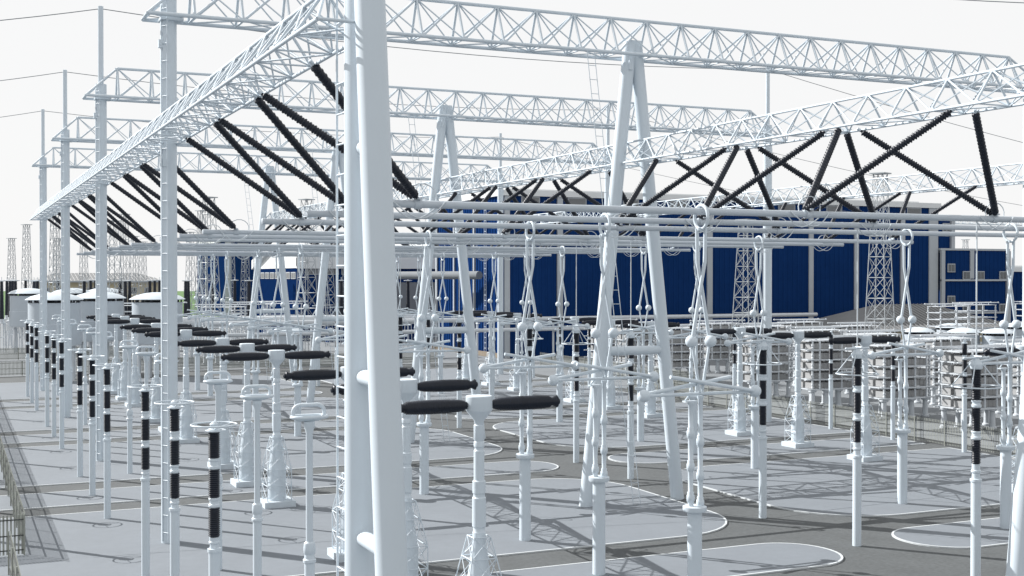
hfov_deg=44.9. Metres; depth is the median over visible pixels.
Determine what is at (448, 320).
gas duct
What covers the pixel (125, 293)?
bushing post
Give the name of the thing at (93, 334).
post insulator
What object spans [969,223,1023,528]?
disconnector
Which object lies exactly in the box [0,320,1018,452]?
ground
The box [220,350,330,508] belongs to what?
circuit breaker
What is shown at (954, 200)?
insulator string
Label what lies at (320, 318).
gantry frame
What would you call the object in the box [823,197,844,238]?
insulator string
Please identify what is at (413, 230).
insulator string
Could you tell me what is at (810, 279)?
converter hall
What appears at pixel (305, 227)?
insulator string
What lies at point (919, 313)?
hip roof building
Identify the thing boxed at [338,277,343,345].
bushing post
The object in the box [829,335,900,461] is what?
circuit breaker
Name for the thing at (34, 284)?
bushing post
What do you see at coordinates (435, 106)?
shield wire
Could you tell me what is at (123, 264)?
lattice mast
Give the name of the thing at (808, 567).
kerb
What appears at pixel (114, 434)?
concrete pad
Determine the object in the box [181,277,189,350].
bushing post
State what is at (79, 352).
surge arrester
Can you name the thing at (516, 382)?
circuit breaker
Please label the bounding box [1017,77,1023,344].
gantry column
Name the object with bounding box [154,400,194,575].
surge arrester
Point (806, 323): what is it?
capacitor rack
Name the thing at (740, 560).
concrete pad
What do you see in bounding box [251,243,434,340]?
control building
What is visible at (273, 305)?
disconnector
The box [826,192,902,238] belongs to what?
insulator string
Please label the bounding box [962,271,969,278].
window
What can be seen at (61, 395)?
surge arrester
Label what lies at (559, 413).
disconnector
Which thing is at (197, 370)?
disconnector
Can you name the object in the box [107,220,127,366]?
lattice mast
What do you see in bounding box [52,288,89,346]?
domed reactor
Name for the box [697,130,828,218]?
insulator string
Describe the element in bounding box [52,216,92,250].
insulator string
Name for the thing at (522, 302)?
disconnector
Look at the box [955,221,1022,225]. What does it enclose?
lattice beam
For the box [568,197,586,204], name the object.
window
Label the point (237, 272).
converter hall
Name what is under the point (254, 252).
busbar
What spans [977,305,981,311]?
window
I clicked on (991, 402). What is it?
capacitor rack
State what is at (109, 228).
insulator string
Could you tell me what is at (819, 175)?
insulator string
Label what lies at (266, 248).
busbar
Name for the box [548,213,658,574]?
disconnector
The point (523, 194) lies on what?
insulator string
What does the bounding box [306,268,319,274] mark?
window
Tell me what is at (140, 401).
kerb
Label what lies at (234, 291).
bushing post
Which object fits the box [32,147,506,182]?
lattice beam
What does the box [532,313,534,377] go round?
post arrester
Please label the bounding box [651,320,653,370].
post arrester
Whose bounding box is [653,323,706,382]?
capacitor rack
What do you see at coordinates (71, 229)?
insulator string
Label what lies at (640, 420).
disconnector
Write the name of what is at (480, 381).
kerb
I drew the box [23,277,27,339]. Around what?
bushing post
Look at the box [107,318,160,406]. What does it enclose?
circuit breaker
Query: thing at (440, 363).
disconnector
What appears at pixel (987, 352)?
circuit breaker
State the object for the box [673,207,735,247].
insulator string
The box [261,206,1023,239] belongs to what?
busbar
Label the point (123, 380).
circuit breaker
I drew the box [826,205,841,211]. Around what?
window
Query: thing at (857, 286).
dropper wire
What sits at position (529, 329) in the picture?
caged arrester
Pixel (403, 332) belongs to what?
gas duct
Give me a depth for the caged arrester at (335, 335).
129.07 m
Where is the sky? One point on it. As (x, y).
(34, 46)
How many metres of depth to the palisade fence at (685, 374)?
131.20 m
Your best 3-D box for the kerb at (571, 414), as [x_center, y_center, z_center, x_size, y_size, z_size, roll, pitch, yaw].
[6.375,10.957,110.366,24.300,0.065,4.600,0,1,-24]
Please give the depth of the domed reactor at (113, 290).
203.36 m
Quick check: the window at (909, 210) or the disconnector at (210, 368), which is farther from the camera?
the window at (909, 210)
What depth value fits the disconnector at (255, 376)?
105.41 m
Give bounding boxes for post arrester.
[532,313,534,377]
[558,316,561,373]
[587,316,590,386]
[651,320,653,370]
[689,322,692,399]
[732,325,736,411]
[828,331,833,428]
[890,335,895,439]
[961,339,967,451]
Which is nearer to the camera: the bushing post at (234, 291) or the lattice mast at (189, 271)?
the bushing post at (234, 291)
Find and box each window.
[131,287,136,293]
[265,272,269,278]
[270,272,274,278]
[291,272,295,278]
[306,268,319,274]
[327,269,338,274]
[521,196,539,202]
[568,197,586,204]
[623,199,638,205]
[670,201,686,207]
[778,204,794,210]
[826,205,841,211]
[907,208,920,213]
[942,223,949,231]
[947,264,954,271]
[947,296,954,302]
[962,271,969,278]
[962,304,969,311]
[977,271,984,278]
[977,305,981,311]
[999,271,1006,278]
[999,304,1005,311]
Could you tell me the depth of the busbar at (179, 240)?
83.92 m
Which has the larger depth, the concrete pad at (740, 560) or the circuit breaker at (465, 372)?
the circuit breaker at (465, 372)
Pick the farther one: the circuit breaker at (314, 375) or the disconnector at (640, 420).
the disconnector at (640, 420)
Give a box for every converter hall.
[197,242,264,315]
[432,188,940,357]
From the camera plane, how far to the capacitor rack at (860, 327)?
147.91 m
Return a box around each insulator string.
[46,218,89,250]
[51,215,95,247]
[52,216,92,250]
[57,211,94,239]
[58,213,94,245]
[70,204,124,244]
[70,213,108,248]
[77,200,129,244]
[79,200,136,242]
[86,194,141,242]
[87,194,150,240]
[107,195,155,241]
[109,180,180,233]
[121,174,187,233]
[122,172,202,230]
[138,163,208,228]
[140,162,231,228]
[158,150,236,229]
[183,137,297,217]
[211,119,302,217]
[215,116,343,208]
[252,95,343,203]
[257,90,414,198]
[274,217,320,251]
[308,59,418,199]
[312,217,340,244]
[396,219,434,245]
[408,209,438,245]
[414,209,467,245]
[416,192,456,241]
[428,186,492,232]
[455,185,497,238]
[460,179,537,232]
[469,192,532,233]
[501,177,544,235]
[503,169,593,233]
[505,187,539,234]
[509,185,583,234]
[510,223,555,253]
[552,178,588,234]
[557,178,642,235]
[607,169,645,235]
[615,146,729,225]
[615,158,658,226]
[634,215,686,247]
[672,215,692,247]
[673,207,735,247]
[674,160,781,228]
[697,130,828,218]
[697,145,739,220]
[744,147,780,227]
[754,144,871,222]
[766,202,786,237]
[772,199,834,237]
[802,108,955,211]
[802,128,841,213]
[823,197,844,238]
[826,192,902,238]
[844,130,876,222]
[857,128,991,215]
[891,191,911,238]
[892,185,976,238]
[972,109,998,215]
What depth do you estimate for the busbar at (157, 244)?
96.14 m
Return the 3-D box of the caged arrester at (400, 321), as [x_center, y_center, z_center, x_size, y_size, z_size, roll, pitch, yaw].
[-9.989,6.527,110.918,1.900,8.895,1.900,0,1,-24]
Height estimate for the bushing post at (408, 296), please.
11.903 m
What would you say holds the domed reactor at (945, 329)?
on the ground at (934, 413)
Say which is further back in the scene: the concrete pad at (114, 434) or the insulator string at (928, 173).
the concrete pad at (114, 434)
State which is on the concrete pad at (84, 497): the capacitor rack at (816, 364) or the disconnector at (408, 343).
the disconnector at (408, 343)
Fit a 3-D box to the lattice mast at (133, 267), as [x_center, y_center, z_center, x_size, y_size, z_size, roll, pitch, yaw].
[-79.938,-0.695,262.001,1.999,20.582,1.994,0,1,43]
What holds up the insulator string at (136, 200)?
hanging from the lattice girder at (170, 115)
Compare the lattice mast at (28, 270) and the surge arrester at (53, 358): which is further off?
the lattice mast at (28, 270)
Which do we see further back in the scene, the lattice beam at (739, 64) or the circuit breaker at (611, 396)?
the circuit breaker at (611, 396)
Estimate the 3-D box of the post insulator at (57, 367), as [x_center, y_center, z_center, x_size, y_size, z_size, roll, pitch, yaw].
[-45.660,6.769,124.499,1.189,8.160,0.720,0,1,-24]
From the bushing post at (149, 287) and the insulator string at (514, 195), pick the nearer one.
the insulator string at (514, 195)
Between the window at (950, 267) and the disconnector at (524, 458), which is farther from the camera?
the window at (950, 267)
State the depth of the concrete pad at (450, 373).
148.79 m
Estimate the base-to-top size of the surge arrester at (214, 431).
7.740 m
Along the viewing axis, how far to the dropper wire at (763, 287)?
61.44 m
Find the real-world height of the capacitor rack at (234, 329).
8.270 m
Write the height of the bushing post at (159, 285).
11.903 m
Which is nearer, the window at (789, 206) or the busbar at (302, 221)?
the busbar at (302, 221)
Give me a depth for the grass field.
620.50 m
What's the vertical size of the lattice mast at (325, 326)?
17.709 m
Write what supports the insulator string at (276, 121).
hanging from the lattice girder at (170, 115)
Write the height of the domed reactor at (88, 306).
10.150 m
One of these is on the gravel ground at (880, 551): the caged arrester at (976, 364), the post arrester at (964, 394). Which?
the caged arrester at (976, 364)
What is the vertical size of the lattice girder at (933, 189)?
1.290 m
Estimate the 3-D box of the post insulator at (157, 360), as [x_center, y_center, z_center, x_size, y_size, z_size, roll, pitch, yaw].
[-17.391,7.344,62.344,1.189,8.160,0.720,0,1,-24]
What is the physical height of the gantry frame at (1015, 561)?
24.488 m
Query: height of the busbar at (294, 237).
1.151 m
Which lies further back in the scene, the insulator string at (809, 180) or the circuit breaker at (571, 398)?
the circuit breaker at (571, 398)
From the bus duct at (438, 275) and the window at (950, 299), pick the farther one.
the window at (950, 299)
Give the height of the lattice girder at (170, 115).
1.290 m
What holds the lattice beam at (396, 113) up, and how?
attached to the gantry column at (100, 115)
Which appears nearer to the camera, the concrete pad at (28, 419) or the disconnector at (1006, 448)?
the disconnector at (1006, 448)
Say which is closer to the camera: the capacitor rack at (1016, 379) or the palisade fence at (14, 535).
the palisade fence at (14, 535)
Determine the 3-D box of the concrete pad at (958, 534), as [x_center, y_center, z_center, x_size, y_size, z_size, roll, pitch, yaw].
[28.837,11.392,60.980,24.090,0.001,4.390,0,1,-24]
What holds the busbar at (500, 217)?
hanging from the insulator string at (778, 163)
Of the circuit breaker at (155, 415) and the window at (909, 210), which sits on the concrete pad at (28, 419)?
the circuit breaker at (155, 415)
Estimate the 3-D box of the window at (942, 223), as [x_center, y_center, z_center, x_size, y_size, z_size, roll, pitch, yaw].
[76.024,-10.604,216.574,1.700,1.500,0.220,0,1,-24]
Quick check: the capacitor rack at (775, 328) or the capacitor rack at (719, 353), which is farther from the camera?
the capacitor rack at (719, 353)
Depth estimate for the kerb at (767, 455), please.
84.03 m
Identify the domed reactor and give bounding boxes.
[8,288,49,352]
[25,293,83,380]
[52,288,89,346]
[75,292,125,372]
[88,288,122,345]
[129,292,184,378]
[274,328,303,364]
[901,327,934,349]
[936,323,966,336]
[947,328,980,352]
[981,328,1013,348]
[1006,323,1021,342]
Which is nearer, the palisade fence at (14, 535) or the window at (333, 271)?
the palisade fence at (14, 535)
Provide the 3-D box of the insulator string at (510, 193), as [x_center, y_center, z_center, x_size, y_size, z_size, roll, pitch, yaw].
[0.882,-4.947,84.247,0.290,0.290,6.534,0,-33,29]
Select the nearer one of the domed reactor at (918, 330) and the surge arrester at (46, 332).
the surge arrester at (46, 332)
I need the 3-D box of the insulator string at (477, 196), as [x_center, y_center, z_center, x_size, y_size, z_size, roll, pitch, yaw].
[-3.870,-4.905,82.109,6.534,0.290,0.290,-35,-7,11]
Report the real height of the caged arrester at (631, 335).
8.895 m
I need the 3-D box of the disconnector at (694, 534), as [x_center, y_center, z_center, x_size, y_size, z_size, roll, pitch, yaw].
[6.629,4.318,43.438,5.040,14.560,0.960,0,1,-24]
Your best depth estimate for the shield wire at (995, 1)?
75.96 m
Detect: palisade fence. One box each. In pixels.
[0,345,160,359]
[0,352,437,375]
[0,436,24,553]
[0,514,24,555]
[8,531,20,575]
[540,352,688,384]
[627,379,1016,454]
[636,373,693,385]
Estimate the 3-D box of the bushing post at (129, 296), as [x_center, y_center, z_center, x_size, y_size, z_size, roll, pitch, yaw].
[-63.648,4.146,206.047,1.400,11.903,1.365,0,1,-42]
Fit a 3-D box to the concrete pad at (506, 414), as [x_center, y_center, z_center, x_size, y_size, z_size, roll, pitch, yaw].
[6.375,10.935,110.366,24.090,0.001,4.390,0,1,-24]
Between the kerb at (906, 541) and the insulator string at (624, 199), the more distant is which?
the insulator string at (624, 199)
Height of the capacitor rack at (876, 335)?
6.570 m
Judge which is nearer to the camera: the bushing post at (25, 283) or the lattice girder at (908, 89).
the lattice girder at (908, 89)
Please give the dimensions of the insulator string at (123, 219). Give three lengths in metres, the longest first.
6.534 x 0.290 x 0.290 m
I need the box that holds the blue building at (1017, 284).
[1011,266,1021,322]
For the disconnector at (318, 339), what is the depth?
80.25 m
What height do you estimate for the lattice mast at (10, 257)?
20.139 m
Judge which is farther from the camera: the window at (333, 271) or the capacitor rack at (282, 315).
the window at (333, 271)
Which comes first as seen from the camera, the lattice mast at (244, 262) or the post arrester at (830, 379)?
the post arrester at (830, 379)
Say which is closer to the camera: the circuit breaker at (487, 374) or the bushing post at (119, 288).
the circuit breaker at (487, 374)
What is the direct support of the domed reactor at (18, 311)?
on the ground at (934, 413)
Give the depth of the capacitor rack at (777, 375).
122.80 m
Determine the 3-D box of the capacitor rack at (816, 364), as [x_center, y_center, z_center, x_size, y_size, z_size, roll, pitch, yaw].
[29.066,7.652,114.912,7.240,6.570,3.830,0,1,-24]
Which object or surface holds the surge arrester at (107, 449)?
on the concrete pad at (88, 544)
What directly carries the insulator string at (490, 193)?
hanging from the lattice girder at (908, 89)
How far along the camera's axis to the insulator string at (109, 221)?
95.19 m
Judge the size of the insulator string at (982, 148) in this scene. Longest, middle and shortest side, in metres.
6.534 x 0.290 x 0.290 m
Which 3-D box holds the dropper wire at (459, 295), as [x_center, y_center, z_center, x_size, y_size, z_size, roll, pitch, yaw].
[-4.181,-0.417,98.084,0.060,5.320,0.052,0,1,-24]
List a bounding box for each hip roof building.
[32,273,160,304]
[797,303,1010,357]
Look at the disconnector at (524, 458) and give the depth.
56.00 m
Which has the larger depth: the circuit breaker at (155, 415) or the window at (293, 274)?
the window at (293, 274)
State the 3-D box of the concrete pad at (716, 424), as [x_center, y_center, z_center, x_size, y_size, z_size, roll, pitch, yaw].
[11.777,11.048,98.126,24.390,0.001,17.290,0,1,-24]
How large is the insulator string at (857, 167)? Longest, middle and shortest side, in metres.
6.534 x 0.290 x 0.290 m
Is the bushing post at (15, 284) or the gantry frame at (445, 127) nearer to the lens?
the gantry frame at (445, 127)
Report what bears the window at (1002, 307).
in the annex
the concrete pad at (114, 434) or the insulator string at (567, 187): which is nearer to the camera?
the insulator string at (567, 187)
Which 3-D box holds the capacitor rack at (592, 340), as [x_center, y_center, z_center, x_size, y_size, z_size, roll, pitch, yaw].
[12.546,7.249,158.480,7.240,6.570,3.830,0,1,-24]
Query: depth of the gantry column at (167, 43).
55.32 m
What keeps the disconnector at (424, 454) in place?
on the concrete pad at (88, 544)
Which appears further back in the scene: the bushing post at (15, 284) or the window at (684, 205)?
the bushing post at (15, 284)
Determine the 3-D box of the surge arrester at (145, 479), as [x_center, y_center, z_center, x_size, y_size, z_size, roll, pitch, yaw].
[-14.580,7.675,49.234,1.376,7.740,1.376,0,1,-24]
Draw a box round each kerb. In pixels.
[0,375,293,399]
[0,391,321,407]
[0,397,343,432]
[0,428,501,488]
[0,461,558,511]
[1,478,726,575]
[3,419,343,444]
[320,368,545,384]
[455,402,712,418]
[461,543,842,575]
[464,385,661,408]
[470,381,569,388]
[493,410,852,447]
[608,436,925,463]
[682,448,1013,516]
[891,517,1007,548]
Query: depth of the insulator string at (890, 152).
44.53 m
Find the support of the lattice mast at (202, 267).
on the ground at (934, 413)
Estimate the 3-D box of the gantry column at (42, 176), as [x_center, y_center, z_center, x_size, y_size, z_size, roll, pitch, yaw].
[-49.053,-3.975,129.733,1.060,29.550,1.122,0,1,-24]
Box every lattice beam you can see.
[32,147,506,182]
[51,116,611,164]
[82,67,778,136]
[141,0,1023,93]
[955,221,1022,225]
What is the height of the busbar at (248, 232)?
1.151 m
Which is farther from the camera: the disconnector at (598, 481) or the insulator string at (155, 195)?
the insulator string at (155, 195)
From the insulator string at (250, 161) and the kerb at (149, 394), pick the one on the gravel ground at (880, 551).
the kerb at (149, 394)
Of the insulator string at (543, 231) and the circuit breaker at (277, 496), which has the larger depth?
the insulator string at (543, 231)
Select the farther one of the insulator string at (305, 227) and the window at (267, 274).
the window at (267, 274)
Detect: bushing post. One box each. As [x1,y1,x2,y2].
[0,277,5,351]
[4,281,10,340]
[6,280,14,348]
[9,277,13,344]
[11,277,19,347]
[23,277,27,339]
[29,280,38,350]
[80,277,88,351]
[89,277,93,289]
[116,280,121,294]
[121,277,129,350]
[127,277,133,343]
[146,280,153,292]
[153,277,157,291]
[158,277,160,291]
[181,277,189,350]
[187,277,192,347]
[209,280,215,339]
[231,277,238,338]
[245,280,252,315]
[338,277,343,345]
[404,280,412,346]
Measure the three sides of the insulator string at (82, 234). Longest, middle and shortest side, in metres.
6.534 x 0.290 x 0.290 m
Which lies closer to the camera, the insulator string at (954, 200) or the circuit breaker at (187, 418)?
the insulator string at (954, 200)
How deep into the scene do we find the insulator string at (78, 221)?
110.14 m
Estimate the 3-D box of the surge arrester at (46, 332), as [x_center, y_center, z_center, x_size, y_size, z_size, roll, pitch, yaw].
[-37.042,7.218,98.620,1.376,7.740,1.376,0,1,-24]
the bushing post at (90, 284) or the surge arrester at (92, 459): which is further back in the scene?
the bushing post at (90, 284)
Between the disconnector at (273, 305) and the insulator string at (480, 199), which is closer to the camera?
the insulator string at (480, 199)
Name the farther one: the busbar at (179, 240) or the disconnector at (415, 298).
the disconnector at (415, 298)
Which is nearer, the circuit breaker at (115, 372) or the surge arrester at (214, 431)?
the surge arrester at (214, 431)
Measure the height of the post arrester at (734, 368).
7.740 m
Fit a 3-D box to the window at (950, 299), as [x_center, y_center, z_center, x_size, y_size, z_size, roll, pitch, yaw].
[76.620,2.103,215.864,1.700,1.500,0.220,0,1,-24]
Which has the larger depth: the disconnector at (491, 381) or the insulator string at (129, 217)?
the disconnector at (491, 381)
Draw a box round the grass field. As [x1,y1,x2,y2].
[3,291,218,317]
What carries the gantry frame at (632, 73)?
on the concrete pad at (88, 544)
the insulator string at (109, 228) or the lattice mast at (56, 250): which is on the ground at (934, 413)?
the lattice mast at (56, 250)
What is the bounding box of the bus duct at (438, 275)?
[396,271,482,278]
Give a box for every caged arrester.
[310,305,324,385]
[330,306,342,385]
[398,311,410,403]
[425,313,435,371]
[451,316,464,427]
[516,321,542,448]
[562,325,590,462]
[620,329,641,478]
[744,339,781,518]
[835,346,878,546]
[951,355,1001,575]
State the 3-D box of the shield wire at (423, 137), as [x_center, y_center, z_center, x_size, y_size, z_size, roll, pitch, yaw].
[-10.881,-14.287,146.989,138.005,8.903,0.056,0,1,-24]
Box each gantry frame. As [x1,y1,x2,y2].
[242,166,297,383]
[306,142,343,405]
[336,0,407,575]
[408,105,485,442]
[579,40,683,506]
[1006,362,1023,575]
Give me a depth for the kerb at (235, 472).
76.23 m
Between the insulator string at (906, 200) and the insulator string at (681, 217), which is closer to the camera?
the insulator string at (906, 200)
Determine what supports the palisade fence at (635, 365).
on the ground at (934, 413)
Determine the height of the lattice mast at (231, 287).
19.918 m
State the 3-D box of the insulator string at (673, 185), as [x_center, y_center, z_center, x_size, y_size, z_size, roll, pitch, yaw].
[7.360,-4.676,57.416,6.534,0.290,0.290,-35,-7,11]
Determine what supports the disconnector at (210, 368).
on the concrete pad at (28, 403)
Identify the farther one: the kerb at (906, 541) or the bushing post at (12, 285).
the bushing post at (12, 285)
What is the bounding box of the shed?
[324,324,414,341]
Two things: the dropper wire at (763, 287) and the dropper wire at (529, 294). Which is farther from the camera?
the dropper wire at (529, 294)
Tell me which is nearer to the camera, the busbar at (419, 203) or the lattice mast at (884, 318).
the busbar at (419, 203)
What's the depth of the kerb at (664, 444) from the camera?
91.09 m
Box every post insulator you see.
[52,315,60,395]
[70,319,76,408]
[77,324,92,424]
[86,327,95,434]
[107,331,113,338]
[119,340,138,473]
[135,346,156,476]
[154,353,178,363]
[203,371,232,569]
[240,384,273,575]
[290,403,328,575]
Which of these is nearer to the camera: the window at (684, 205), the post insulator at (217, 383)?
the post insulator at (217, 383)
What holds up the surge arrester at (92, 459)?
on the concrete pad at (84, 497)
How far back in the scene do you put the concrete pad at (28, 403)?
120.35 m
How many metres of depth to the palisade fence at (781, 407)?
94.28 m
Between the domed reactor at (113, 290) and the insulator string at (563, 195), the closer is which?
the insulator string at (563, 195)
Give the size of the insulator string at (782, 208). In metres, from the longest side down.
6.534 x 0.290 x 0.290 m
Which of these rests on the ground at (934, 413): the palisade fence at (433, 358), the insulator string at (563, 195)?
the palisade fence at (433, 358)
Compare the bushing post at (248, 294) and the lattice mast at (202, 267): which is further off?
the lattice mast at (202, 267)
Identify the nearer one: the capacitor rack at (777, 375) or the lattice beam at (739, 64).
the lattice beam at (739, 64)
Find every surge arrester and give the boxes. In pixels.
[20,319,34,396]
[24,322,38,402]
[28,324,44,410]
[38,330,55,426]
[44,334,62,436]
[51,338,71,448]
[68,348,91,476]
[79,355,104,495]
[92,363,121,518]
[127,384,162,575]
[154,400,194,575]
[190,421,237,575]
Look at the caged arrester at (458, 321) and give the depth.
98.00 m
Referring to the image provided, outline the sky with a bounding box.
[0,0,1023,290]
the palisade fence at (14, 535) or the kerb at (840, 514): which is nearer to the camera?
the palisade fence at (14, 535)
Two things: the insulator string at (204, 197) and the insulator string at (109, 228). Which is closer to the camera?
the insulator string at (204, 197)
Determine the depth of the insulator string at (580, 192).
74.42 m
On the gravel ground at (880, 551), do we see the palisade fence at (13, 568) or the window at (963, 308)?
the palisade fence at (13, 568)
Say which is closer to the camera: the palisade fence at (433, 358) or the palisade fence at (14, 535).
the palisade fence at (14, 535)
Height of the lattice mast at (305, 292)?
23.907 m
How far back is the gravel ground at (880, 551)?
63.53 m
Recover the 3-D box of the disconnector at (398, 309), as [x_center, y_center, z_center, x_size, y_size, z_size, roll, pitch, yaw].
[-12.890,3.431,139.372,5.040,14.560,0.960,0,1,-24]
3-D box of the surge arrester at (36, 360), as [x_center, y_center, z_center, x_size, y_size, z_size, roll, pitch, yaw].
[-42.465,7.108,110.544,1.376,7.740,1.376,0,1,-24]
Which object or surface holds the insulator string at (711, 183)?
hanging from the lattice girder at (908, 89)
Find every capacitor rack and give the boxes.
[109,303,143,359]
[143,302,186,357]
[195,303,249,364]
[224,301,276,352]
[257,301,307,352]
[584,319,637,369]
[612,321,656,376]
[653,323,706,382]
[690,320,744,372]
[730,330,793,398]
[736,322,793,373]
[773,318,826,366]
[786,325,848,385]
[789,334,858,407]
[827,322,883,370]
[839,329,905,393]
[861,339,935,418]
[911,333,978,404]
[924,303,972,336]
[933,344,1017,430]
[952,302,998,348]
[989,339,1021,415]
[1014,301,1021,321]
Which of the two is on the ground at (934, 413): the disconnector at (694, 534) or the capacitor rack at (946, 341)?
the capacitor rack at (946, 341)
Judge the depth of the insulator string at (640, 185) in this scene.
60.51 m
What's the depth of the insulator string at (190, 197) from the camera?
64.10 m
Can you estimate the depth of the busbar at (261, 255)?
132.09 m
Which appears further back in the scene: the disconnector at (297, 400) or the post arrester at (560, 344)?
the post arrester at (560, 344)
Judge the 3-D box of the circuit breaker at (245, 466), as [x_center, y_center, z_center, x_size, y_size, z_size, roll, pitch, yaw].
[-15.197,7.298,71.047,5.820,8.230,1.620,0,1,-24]
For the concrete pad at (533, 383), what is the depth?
137.07 m
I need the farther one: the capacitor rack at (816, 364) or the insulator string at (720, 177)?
the capacitor rack at (816, 364)
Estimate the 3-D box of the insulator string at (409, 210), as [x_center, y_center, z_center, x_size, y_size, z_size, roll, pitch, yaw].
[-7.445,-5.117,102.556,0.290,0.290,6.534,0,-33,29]
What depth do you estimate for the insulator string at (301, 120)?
39.64 m
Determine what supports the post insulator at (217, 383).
on the concrete pad at (88, 544)
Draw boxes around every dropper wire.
[400,252,400,310]
[459,275,459,315]
[529,246,529,320]
[576,243,576,324]
[630,240,630,328]
[762,233,763,338]
[857,228,857,345]
[976,222,977,355]
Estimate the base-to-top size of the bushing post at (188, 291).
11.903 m
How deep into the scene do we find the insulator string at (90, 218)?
101.80 m
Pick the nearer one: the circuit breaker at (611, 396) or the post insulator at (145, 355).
the post insulator at (145, 355)
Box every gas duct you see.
[126,315,416,361]
[205,313,817,358]
[206,324,779,337]
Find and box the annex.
[938,221,1010,322]
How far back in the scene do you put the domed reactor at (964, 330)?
164.56 m
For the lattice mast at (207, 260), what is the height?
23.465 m
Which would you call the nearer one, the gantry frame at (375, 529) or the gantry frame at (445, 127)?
the gantry frame at (375, 529)
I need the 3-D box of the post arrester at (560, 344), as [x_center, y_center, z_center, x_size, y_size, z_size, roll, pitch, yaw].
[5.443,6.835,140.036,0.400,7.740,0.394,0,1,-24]
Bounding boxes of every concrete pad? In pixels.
[0,375,293,398]
[0,391,320,406]
[0,397,343,431]
[0,428,500,486]
[0,461,556,509]
[0,479,724,575]
[1,420,343,443]
[323,368,543,383]
[419,386,661,404]
[456,403,707,418]
[480,381,569,386]
[491,543,840,575]
[494,410,851,446]
[609,436,920,462]
[681,448,1014,514]
[894,518,1008,546]
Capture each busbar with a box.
[77,253,497,260]
[83,251,523,259]
[91,244,550,258]
[108,240,599,257]
[119,238,647,256]
[131,235,690,254]
[159,229,783,252]
[179,224,843,250]
[202,219,913,248]
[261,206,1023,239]
[306,207,1023,235]
[393,183,1023,230]
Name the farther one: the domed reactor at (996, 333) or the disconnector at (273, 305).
the domed reactor at (996, 333)
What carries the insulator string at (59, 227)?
hanging from the lattice girder at (170, 115)
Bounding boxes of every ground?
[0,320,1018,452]
[0,362,1015,575]
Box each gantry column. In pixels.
[38,109,48,390]
[59,69,72,417]
[93,6,110,460]
[158,0,183,543]
[494,133,503,373]
[602,105,610,362]
[758,63,772,421]
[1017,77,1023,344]
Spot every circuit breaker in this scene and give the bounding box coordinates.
[86,314,144,393]
[93,316,155,399]
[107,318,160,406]
[120,323,191,422]
[131,327,207,431]
[144,330,226,443]
[178,338,268,469]
[195,343,296,487]
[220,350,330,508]
[283,366,414,562]
[330,378,477,575]
[401,394,559,575]
[445,310,488,380]
[473,311,513,385]
[493,313,541,390]
[547,317,596,402]
[582,319,638,409]
[620,321,679,417]
[710,327,771,436]
[764,331,831,447]
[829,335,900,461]
[983,345,1023,492]
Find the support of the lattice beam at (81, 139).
on the gantry frame at (320, 318)
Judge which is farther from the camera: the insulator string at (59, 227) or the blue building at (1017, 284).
the blue building at (1017, 284)
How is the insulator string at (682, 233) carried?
hanging from the lattice girder at (933, 189)
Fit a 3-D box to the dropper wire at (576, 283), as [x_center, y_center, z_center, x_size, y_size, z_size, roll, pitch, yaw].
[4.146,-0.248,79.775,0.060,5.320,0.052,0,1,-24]
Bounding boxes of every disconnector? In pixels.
[177,255,222,389]
[187,254,237,395]
[200,251,252,402]
[229,249,286,416]
[247,248,308,412]
[268,243,332,435]
[315,329,343,402]
[396,256,417,328]
[398,255,440,339]
[399,230,470,494]
[399,334,425,346]
[431,254,463,393]
[474,252,518,399]
[479,221,579,540]
[500,250,551,413]
[543,246,589,421]
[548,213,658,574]
[618,246,673,441]
[638,204,760,575]
[669,241,727,453]
[724,236,791,468]
[868,229,943,503]
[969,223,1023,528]
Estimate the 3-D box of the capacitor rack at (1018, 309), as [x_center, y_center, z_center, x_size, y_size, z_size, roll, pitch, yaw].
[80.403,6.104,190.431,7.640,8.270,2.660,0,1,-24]
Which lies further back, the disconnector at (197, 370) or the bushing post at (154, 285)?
the bushing post at (154, 285)
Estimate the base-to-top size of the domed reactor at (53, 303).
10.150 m
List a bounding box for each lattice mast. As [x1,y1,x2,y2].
[6,238,18,332]
[20,224,31,337]
[48,214,60,292]
[52,238,60,291]
[79,235,88,288]
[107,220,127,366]
[119,214,130,333]
[130,236,139,300]
[138,241,147,300]
[185,232,196,314]
[194,210,209,339]
[197,196,220,356]
[224,242,237,337]
[239,256,249,332]
[294,199,316,350]
[319,244,338,345]
[729,219,758,373]
[864,172,895,343]
[961,239,969,248]
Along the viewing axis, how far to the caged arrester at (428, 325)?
104.36 m
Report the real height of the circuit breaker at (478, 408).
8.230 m
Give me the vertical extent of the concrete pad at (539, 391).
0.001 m
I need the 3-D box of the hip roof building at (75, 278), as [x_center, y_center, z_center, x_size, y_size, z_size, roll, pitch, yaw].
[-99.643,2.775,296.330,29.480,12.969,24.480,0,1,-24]
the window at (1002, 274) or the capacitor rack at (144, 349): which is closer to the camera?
the capacitor rack at (144, 349)
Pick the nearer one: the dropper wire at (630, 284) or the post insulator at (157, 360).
the post insulator at (157, 360)
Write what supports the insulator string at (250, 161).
hanging from the lattice girder at (170, 115)
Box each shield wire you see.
[0,9,1022,142]
[0,72,1022,205]
[4,111,847,211]
[967,0,1023,2]
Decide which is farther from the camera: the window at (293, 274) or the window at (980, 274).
the window at (293, 274)
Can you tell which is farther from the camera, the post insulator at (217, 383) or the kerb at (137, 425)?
the kerb at (137, 425)
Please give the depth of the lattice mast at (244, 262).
261.70 m
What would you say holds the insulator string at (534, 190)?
hanging from the lattice girder at (908, 89)
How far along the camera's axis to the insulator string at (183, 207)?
68.05 m
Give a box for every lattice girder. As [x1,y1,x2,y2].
[30,0,354,219]
[266,63,1023,224]
[502,162,1023,223]
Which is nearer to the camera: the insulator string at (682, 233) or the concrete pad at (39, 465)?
the concrete pad at (39, 465)

